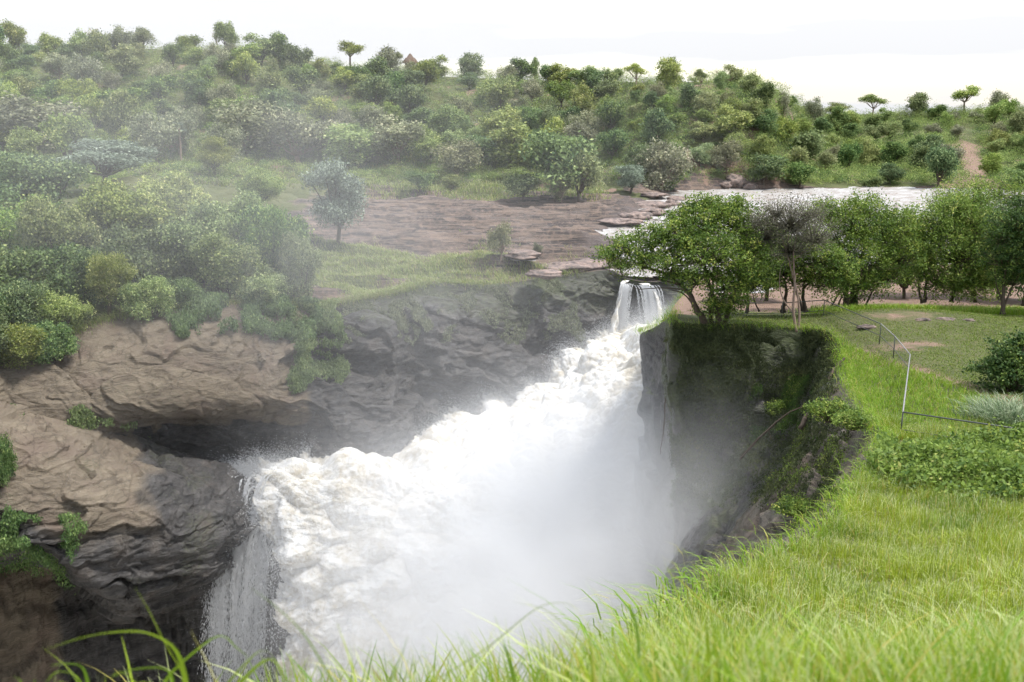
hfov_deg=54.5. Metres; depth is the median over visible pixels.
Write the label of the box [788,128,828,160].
tree
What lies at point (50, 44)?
tree
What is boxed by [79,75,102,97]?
tree
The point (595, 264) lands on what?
boulder
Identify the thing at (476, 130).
tree
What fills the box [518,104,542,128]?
tree
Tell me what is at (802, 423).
dead branch
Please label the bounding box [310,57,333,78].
tree
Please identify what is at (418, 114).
tree
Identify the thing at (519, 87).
tree
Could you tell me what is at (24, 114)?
tree
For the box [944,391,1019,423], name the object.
reed clump
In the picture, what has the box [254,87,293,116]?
tree
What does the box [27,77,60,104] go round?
tree
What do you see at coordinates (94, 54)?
tree
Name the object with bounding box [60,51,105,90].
tree
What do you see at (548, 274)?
boulder
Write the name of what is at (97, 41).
tree
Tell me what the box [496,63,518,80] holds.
tree
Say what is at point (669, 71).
tree
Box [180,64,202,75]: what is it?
tree
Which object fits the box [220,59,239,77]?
tree
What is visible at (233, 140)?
tree
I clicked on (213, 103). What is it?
tree
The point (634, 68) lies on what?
tree
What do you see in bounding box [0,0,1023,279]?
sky
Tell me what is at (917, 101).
tree
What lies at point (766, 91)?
tree
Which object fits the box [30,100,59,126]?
tree
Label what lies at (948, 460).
undergrowth
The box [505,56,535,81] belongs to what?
tree
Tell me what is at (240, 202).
tree
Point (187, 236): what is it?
tree
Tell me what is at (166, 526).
cliff buttress
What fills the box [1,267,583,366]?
grass
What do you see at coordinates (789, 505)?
shrub
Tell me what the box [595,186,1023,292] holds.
river
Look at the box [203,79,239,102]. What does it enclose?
tree
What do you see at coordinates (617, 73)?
tree
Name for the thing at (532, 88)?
tree
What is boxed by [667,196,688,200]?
boulder
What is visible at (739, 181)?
boulder
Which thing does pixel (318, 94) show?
tree
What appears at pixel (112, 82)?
tree
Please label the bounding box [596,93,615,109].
tree
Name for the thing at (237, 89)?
tree
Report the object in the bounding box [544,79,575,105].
tree
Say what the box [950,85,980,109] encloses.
tree
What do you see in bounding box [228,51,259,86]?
tree
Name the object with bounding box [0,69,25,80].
tree
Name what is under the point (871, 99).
tree
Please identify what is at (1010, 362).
bush
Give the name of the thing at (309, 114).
tree
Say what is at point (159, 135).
tree
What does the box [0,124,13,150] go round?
tree
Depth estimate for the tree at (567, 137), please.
237.95 m
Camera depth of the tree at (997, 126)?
311.91 m
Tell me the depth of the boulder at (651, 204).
196.06 m
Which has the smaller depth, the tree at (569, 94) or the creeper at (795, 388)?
the creeper at (795, 388)
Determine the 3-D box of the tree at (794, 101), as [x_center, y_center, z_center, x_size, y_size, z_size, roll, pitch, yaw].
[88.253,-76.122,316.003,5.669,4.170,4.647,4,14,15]
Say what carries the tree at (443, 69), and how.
on the ground at (426, 223)
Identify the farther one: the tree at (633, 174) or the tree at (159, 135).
the tree at (159, 135)
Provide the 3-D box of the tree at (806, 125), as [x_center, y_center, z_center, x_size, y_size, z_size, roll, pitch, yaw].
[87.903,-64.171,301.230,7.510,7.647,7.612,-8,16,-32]
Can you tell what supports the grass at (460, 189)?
on the ground at (426, 223)
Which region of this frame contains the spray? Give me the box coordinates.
[190,283,664,681]
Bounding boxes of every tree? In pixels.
[0,18,27,49]
[0,21,7,50]
[0,40,22,69]
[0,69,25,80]
[0,77,24,103]
[0,90,91,148]
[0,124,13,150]
[0,147,94,210]
[0,180,30,239]
[0,194,60,265]
[0,243,44,297]
[0,283,26,333]
[0,311,12,364]
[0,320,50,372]
[0,431,18,488]
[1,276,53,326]
[4,123,46,155]
[5,53,35,71]
[8,71,40,92]
[9,191,103,273]
[10,75,41,96]
[18,94,46,105]
[20,42,40,57]
[24,240,120,308]
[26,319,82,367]
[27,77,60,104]
[29,51,47,65]
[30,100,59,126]
[33,111,98,161]
[34,32,65,54]
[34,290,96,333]
[37,51,75,79]
[47,94,71,114]
[50,136,162,183]
[51,77,83,103]
[54,43,76,58]
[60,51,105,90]
[66,27,90,55]
[71,91,102,113]
[72,96,115,132]
[72,176,180,250]
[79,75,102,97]
[80,28,112,59]
[80,250,137,316]
[81,51,103,69]
[91,86,155,112]
[91,221,189,295]
[92,129,114,140]
[95,86,145,135]
[101,70,123,91]
[103,42,144,76]
[104,24,137,50]
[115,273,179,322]
[117,126,141,146]
[122,110,183,162]
[125,40,147,62]
[130,25,156,51]
[130,166,212,224]
[131,79,146,93]
[133,99,157,123]
[142,72,179,103]
[148,57,182,82]
[149,98,179,117]
[151,199,241,285]
[154,104,202,155]
[159,42,183,66]
[163,276,211,309]
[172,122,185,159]
[174,34,205,47]
[179,44,198,58]
[179,46,206,67]
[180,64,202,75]
[180,76,210,106]
[182,64,213,89]
[185,230,262,292]
[188,102,207,127]
[193,135,238,175]
[197,55,219,81]
[198,43,233,72]
[201,119,249,162]
[201,187,267,240]
[202,94,278,150]
[202,122,227,139]
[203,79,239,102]
[203,97,235,126]
[212,20,241,48]
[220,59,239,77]
[222,80,242,97]
[224,42,237,51]
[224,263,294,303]
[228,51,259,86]
[229,42,263,66]
[230,93,257,108]
[231,200,314,294]
[234,165,289,202]
[240,32,280,64]
[250,64,286,97]
[250,101,348,163]
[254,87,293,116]
[259,84,304,118]
[262,30,290,67]
[263,57,279,72]
[274,230,327,299]
[281,43,314,68]
[281,64,320,93]
[282,110,323,148]
[287,91,307,107]
[299,156,368,242]
[300,96,340,123]
[301,62,317,81]
[303,85,331,106]
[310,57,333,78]
[311,93,339,109]
[313,78,333,91]
[315,122,386,168]
[327,66,356,93]
[327,102,359,126]
[329,62,342,75]
[337,40,367,65]
[343,64,377,82]
[346,73,372,102]
[349,100,378,121]
[354,100,387,130]
[355,73,396,106]
[359,53,393,78]
[362,123,381,147]
[367,112,427,162]
[372,45,403,70]
[383,100,402,122]
[386,68,405,104]
[389,81,431,114]
[391,105,435,126]
[392,65,405,74]
[393,51,402,66]
[399,68,426,88]
[403,59,419,70]
[404,169,435,192]
[406,131,447,163]
[407,60,441,90]
[411,123,436,143]
[420,54,449,77]
[424,101,472,135]
[429,136,488,176]
[439,95,476,118]
[440,129,465,148]
[440,174,462,189]
[444,94,464,102]
[454,115,476,131]
[456,50,484,78]
[456,72,480,88]
[463,132,499,160]
[466,127,487,137]
[472,76,496,98]
[475,103,525,133]
[479,79,517,110]
[482,120,534,169]
[484,218,513,260]
[487,76,510,100]
[494,73,517,92]
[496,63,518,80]
[498,172,546,199]
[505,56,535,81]
[505,95,527,109]
[512,106,523,120]
[515,122,533,139]
[516,79,525,93]
[516,125,601,201]
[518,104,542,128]
[520,75,545,100]
[530,57,540,78]
[532,240,542,251]
[538,64,558,81]
[538,103,562,126]
[540,115,567,134]
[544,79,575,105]
[546,62,578,84]
[548,176,573,202]
[551,120,598,142]
[556,104,583,123]
[559,133,582,150]
[562,148,609,202]
[565,65,600,84]
[565,109,608,132]
[566,82,578,96]
[567,79,597,112]
[584,68,603,89]
[586,88,599,102]
[588,188,793,326]
[592,76,620,99]
[593,127,632,159]
[594,98,629,129]
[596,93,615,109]
[600,67,624,80]
[613,164,645,193]
[622,63,648,84]
[623,149,637,164]
[625,117,642,132]
[627,102,643,116]
[629,82,645,94]
[629,141,656,177]
[630,90,641,103]
[631,137,699,190]
[637,104,676,143]
[638,89,659,109]
[643,166,687,190]
[648,80,667,98]
[653,54,685,89]
[656,92,681,115]
[664,111,685,131]
[665,86,678,99]
[670,143,684,157]
[676,83,699,107]
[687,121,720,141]
[688,91,718,113]
[689,142,713,166]
[694,68,707,88]
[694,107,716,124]
[706,134,743,174]
[712,103,754,136]
[713,70,730,90]
[719,90,737,105]
[719,245,779,312]
[721,64,745,83]
[721,96,742,113]
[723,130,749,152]
[733,220,804,300]
[735,71,762,93]
[737,97,765,127]
[737,184,849,331]
[743,152,788,184]
[745,106,779,133]
[748,81,776,107]
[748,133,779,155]
[759,225,866,313]
[769,153,785,170]
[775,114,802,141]
[776,90,791,115]
[783,160,816,187]
[784,145,809,164]
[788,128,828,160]
[789,96,797,106]
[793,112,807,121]
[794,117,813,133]
[799,185,936,307]
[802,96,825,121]
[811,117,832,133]
[817,150,838,170]
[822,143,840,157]
[824,102,853,113]
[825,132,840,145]
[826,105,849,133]
[835,141,863,170]
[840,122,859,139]
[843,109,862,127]
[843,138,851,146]
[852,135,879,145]
[854,176,882,186]
[856,93,889,113]
[858,134,882,165]
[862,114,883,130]
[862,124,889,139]
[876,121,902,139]
[876,162,908,183]
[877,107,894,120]
[878,140,912,163]
[881,220,934,298]
[896,179,1015,304]
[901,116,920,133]
[905,92,931,112]
[905,144,931,171]
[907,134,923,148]
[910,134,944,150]
[916,169,1023,295]
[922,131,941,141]
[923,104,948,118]
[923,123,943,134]
[923,143,961,187]
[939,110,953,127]
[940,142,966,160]
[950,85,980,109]
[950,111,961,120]
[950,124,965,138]
[955,201,1023,299]
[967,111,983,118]
[971,194,1023,314]
[977,151,1004,177]
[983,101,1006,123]
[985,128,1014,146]
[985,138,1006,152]
[988,88,1010,112]
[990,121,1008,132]
[1000,98,1019,117]
[1001,167,1023,188]
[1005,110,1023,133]
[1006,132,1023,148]
[1014,161,1023,171]
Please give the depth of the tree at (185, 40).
349.68 m
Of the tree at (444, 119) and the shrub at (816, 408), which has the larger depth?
the tree at (444, 119)
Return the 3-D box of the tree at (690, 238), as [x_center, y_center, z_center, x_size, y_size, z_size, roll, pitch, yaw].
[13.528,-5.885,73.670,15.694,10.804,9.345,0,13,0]
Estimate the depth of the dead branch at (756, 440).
70.30 m
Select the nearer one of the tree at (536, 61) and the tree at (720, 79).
the tree at (720, 79)
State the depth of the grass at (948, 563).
22.23 m
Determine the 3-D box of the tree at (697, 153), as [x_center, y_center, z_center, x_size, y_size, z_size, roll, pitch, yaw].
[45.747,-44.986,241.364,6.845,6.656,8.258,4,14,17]
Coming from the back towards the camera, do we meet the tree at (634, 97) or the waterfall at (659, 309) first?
the tree at (634, 97)
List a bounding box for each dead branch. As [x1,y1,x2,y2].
[739,404,805,459]
[798,357,846,429]
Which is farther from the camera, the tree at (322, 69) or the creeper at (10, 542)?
the tree at (322, 69)
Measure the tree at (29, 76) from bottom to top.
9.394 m
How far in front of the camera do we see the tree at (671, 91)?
266.07 m
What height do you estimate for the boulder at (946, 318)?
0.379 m
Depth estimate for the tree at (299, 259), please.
98.76 m
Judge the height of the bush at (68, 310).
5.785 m
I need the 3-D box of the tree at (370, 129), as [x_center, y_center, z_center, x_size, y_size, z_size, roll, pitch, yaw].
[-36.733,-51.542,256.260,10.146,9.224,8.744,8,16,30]
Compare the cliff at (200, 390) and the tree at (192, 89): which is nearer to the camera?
the cliff at (200, 390)
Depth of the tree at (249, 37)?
325.01 m
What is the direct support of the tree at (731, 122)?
on the ground at (426, 223)
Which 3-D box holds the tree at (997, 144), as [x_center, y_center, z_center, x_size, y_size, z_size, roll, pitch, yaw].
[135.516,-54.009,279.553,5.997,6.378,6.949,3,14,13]
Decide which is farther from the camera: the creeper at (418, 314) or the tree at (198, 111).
the tree at (198, 111)
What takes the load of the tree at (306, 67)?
on the ground at (426, 223)
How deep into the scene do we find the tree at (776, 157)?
239.70 m
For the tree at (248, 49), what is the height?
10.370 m
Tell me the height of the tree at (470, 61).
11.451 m
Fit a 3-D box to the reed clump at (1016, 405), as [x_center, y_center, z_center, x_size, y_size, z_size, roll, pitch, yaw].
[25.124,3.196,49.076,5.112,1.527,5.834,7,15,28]
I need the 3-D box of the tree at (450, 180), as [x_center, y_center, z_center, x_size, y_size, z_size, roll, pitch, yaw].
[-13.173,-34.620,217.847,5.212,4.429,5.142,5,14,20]
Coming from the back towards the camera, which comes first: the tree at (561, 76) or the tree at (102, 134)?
the tree at (561, 76)
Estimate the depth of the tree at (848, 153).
267.80 m
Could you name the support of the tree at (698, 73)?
on the ground at (426, 223)
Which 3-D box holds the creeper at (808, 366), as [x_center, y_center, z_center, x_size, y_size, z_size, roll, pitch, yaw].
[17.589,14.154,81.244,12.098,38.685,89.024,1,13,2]
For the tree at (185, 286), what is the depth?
94.46 m
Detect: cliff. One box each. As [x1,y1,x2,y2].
[0,270,694,681]
[634,314,881,626]
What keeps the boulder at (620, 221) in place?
on the ground at (426, 223)
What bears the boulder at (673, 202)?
on the ground at (426, 223)
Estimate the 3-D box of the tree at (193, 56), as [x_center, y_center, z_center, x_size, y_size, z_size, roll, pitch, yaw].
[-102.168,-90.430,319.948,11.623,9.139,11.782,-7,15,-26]
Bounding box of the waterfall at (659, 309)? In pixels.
[638,283,662,320]
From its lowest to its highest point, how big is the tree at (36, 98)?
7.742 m
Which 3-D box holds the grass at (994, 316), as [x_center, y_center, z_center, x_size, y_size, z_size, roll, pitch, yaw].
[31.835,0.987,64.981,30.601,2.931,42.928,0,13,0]
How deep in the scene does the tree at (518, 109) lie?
265.75 m
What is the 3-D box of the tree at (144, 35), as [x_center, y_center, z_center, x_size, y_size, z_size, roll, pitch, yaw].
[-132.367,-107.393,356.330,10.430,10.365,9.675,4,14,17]
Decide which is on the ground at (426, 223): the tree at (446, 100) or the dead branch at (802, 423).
the tree at (446, 100)
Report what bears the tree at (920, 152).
on the ground at (426, 223)
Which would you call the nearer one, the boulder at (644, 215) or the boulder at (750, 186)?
the boulder at (644, 215)
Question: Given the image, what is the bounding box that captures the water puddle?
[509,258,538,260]
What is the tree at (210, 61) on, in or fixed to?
on the ground at (426, 223)
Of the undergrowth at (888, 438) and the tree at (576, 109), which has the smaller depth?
the undergrowth at (888, 438)
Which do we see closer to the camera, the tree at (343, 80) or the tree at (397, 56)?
the tree at (343, 80)
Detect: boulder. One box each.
[504,249,541,259]
[524,269,561,279]
[542,262,594,274]
[568,258,608,269]
[597,218,638,224]
[618,213,639,218]
[630,211,652,219]
[630,218,643,224]
[635,201,671,208]
[640,208,666,215]
[641,192,668,197]
[665,200,684,205]
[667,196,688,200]
[719,180,732,188]
[725,173,748,187]
[742,183,758,188]
[857,324,875,329]
[915,318,930,320]
[935,317,955,320]
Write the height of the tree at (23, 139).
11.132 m
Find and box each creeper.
[0,504,88,594]
[10,403,151,439]
[165,291,324,341]
[285,297,351,393]
[341,278,586,346]
[662,318,851,517]
[663,320,833,366]
[747,372,817,441]
[764,379,880,543]
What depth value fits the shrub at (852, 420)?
47.73 m
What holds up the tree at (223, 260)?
on the ground at (426, 223)
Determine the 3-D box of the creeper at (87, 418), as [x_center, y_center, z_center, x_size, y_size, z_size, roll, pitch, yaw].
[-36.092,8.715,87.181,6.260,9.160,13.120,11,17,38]
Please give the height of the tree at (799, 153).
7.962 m
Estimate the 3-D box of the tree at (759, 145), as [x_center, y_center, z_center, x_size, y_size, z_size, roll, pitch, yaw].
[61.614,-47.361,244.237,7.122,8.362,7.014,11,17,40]
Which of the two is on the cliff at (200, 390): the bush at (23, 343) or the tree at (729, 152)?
the bush at (23, 343)
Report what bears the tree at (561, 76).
on the ground at (426, 223)
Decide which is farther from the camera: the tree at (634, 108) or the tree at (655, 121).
the tree at (634, 108)
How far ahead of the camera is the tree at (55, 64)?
297.71 m
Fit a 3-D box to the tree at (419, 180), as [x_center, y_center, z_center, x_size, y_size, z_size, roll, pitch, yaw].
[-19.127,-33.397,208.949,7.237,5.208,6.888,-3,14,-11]
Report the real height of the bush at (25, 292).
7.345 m
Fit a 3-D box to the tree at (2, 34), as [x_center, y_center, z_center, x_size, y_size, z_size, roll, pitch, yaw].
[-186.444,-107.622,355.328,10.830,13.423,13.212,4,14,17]
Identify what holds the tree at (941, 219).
on the ground at (426, 223)
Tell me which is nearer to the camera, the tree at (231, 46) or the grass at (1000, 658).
the grass at (1000, 658)
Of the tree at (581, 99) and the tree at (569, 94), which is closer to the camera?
the tree at (581, 99)
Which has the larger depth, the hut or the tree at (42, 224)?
the hut
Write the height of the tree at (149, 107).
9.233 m
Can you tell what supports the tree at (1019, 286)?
on the ground at (426, 223)
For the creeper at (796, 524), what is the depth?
51.82 m
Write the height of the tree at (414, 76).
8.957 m
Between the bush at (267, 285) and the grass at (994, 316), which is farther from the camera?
the bush at (267, 285)
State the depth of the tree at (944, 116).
329.11 m
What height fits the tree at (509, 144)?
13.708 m
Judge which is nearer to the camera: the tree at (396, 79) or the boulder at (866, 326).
the boulder at (866, 326)
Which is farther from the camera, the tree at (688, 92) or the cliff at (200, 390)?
the tree at (688, 92)
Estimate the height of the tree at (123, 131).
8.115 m
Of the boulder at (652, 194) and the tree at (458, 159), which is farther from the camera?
the tree at (458, 159)
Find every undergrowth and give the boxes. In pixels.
[0,42,1023,184]
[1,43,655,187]
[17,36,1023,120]
[855,431,916,477]
[856,431,1023,499]
[928,458,1023,508]
[947,415,1023,458]
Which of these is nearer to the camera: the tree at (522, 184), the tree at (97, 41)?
the tree at (522, 184)
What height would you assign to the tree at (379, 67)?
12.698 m
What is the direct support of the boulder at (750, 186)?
on the ground at (426, 223)
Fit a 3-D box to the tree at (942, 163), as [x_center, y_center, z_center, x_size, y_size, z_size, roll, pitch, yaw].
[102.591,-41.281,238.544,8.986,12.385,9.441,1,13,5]
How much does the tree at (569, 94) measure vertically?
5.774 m
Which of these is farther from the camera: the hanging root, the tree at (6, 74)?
the tree at (6, 74)
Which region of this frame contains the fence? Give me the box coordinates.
[721,300,1017,438]
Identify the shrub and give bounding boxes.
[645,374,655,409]
[761,397,789,414]
[767,490,812,518]
[799,396,859,425]
[828,406,875,431]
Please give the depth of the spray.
92.86 m
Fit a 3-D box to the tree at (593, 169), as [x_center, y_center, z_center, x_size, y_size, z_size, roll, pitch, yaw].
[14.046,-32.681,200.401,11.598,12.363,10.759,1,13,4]
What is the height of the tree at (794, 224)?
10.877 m
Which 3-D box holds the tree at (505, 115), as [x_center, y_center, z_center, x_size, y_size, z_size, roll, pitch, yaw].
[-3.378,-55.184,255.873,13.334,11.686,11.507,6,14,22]
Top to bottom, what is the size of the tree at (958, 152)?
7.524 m
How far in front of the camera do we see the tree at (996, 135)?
301.53 m
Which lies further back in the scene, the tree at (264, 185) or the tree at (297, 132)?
the tree at (297, 132)
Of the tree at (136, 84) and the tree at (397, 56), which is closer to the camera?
the tree at (136, 84)
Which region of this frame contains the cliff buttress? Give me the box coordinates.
[0,401,269,623]
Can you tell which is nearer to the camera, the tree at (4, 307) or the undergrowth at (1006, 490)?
the undergrowth at (1006, 490)
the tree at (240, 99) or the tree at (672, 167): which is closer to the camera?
the tree at (672, 167)
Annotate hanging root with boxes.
[660,398,665,453]
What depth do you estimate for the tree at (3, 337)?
82.88 m
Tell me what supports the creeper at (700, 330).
attached to the cliff at (687, 527)
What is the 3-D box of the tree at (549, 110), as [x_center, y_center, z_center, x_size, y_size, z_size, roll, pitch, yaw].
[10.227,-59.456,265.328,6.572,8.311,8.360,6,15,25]
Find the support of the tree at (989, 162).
on the ground at (426, 223)
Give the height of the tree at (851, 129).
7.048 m
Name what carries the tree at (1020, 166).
on the ground at (426, 223)
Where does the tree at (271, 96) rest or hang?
on the ground at (426, 223)
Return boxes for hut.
[402,53,417,68]
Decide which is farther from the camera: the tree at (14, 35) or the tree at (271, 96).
the tree at (14, 35)
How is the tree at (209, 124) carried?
on the ground at (426, 223)
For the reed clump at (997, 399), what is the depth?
51.24 m
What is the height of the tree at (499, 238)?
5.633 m
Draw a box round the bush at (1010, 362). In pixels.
[961,326,1023,394]
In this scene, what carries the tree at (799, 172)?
on the ground at (426, 223)
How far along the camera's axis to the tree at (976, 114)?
365.03 m
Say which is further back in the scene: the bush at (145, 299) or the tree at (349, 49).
the tree at (349, 49)
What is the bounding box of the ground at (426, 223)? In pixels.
[0,49,1023,632]
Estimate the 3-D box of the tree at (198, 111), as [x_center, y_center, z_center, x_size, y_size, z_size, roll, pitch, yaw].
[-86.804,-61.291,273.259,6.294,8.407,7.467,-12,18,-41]
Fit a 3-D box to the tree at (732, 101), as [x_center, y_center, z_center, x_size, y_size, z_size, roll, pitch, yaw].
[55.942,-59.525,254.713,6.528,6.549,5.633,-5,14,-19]
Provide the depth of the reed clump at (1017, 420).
48.10 m
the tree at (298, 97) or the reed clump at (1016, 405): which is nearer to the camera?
the reed clump at (1016, 405)
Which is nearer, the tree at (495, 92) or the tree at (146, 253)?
the tree at (146, 253)
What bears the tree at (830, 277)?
on the ground at (426, 223)
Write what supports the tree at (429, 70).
on the ground at (426, 223)
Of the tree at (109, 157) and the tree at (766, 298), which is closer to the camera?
the tree at (766, 298)
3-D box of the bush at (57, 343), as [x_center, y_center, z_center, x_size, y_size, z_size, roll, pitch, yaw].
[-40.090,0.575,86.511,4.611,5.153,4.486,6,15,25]
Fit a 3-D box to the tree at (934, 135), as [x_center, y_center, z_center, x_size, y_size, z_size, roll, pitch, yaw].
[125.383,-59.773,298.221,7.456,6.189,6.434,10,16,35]
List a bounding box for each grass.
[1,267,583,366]
[45,563,1023,681]
[69,145,610,201]
[93,229,625,299]
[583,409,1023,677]
[722,307,1023,436]
[778,301,1023,315]
[831,332,1019,441]
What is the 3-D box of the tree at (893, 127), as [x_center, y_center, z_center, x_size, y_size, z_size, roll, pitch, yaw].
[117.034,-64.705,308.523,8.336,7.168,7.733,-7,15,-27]
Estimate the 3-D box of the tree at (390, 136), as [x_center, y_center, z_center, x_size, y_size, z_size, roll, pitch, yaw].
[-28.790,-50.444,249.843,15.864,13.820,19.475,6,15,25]
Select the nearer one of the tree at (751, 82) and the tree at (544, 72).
the tree at (751, 82)
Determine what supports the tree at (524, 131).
on the ground at (426, 223)
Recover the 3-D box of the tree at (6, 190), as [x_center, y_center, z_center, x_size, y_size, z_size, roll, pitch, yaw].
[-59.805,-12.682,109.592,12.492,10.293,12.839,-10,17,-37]
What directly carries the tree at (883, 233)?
on the ground at (426, 223)
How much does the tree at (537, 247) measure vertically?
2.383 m
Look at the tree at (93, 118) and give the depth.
272.77 m
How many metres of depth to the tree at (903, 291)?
96.78 m
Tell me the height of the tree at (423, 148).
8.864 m
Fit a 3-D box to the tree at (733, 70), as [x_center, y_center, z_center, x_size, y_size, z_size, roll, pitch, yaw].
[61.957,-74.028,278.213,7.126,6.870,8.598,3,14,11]
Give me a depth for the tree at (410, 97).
277.32 m
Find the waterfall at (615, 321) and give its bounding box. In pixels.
[610,280,629,333]
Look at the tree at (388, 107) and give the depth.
273.12 m
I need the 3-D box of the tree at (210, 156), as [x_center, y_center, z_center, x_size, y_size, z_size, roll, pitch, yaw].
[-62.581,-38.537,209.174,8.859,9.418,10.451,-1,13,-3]
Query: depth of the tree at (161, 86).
283.78 m
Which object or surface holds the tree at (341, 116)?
on the ground at (426, 223)
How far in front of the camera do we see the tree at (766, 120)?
251.29 m
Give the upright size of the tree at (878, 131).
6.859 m
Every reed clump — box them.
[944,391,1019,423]
[949,390,1023,428]
[964,388,1023,414]
[969,389,1023,423]
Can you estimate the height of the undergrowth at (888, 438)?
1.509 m
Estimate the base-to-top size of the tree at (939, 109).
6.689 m
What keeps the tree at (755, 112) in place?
on the ground at (426, 223)
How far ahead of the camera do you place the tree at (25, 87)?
280.76 m
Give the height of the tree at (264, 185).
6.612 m
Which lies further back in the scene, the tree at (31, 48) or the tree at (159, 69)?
the tree at (31, 48)
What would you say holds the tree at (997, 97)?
on the ground at (426, 223)
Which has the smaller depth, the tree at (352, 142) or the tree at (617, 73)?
the tree at (352, 142)
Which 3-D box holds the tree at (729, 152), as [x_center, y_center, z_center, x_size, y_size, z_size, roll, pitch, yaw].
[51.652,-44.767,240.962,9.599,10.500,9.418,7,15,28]
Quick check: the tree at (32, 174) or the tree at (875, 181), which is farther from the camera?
the tree at (875, 181)
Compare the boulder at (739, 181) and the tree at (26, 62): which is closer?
the boulder at (739, 181)
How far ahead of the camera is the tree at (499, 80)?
294.12 m
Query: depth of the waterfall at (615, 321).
116.97 m
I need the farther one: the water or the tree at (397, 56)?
the tree at (397, 56)
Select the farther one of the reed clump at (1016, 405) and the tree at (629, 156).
the tree at (629, 156)
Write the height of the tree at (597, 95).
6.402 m
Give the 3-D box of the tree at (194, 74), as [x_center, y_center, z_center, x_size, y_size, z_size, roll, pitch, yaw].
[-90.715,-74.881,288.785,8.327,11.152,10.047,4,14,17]
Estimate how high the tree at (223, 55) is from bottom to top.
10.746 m
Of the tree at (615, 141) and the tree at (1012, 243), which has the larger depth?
the tree at (615, 141)
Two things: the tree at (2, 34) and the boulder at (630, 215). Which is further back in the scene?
the tree at (2, 34)
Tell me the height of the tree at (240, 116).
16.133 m
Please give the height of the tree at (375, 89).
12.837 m
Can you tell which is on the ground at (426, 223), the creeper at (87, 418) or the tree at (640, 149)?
the tree at (640, 149)
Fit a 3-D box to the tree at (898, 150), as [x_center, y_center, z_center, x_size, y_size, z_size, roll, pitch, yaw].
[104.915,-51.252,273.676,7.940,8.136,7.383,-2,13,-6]
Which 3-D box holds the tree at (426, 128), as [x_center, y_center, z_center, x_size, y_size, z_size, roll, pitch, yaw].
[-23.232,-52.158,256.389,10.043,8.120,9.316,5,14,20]
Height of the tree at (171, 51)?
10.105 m
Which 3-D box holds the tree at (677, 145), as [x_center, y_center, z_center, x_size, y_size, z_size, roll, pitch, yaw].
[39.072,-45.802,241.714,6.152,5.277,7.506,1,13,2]
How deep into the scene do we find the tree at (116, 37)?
349.08 m
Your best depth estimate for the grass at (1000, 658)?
3.32 m
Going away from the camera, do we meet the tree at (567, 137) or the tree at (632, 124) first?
the tree at (567, 137)
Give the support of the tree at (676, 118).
on the ground at (426, 223)
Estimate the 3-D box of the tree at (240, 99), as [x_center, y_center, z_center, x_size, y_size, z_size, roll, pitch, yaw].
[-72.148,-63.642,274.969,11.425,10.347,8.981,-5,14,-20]
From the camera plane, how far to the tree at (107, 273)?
90.45 m
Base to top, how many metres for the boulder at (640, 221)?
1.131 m
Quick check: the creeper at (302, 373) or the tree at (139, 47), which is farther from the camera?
the tree at (139, 47)
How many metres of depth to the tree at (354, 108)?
269.86 m
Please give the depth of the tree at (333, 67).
331.49 m
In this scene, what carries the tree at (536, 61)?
on the ground at (426, 223)
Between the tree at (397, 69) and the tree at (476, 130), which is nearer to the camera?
the tree at (476, 130)
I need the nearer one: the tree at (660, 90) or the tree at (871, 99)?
the tree at (660, 90)
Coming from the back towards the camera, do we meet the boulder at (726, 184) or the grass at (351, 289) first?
the boulder at (726, 184)
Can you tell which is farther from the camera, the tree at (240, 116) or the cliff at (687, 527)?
the tree at (240, 116)
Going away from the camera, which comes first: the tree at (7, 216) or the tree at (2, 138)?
the tree at (7, 216)
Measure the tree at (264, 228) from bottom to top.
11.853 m
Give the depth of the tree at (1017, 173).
232.42 m
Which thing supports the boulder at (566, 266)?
on the ground at (426, 223)
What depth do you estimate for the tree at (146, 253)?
97.03 m
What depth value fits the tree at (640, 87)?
267.65 m
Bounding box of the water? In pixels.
[247,320,658,681]

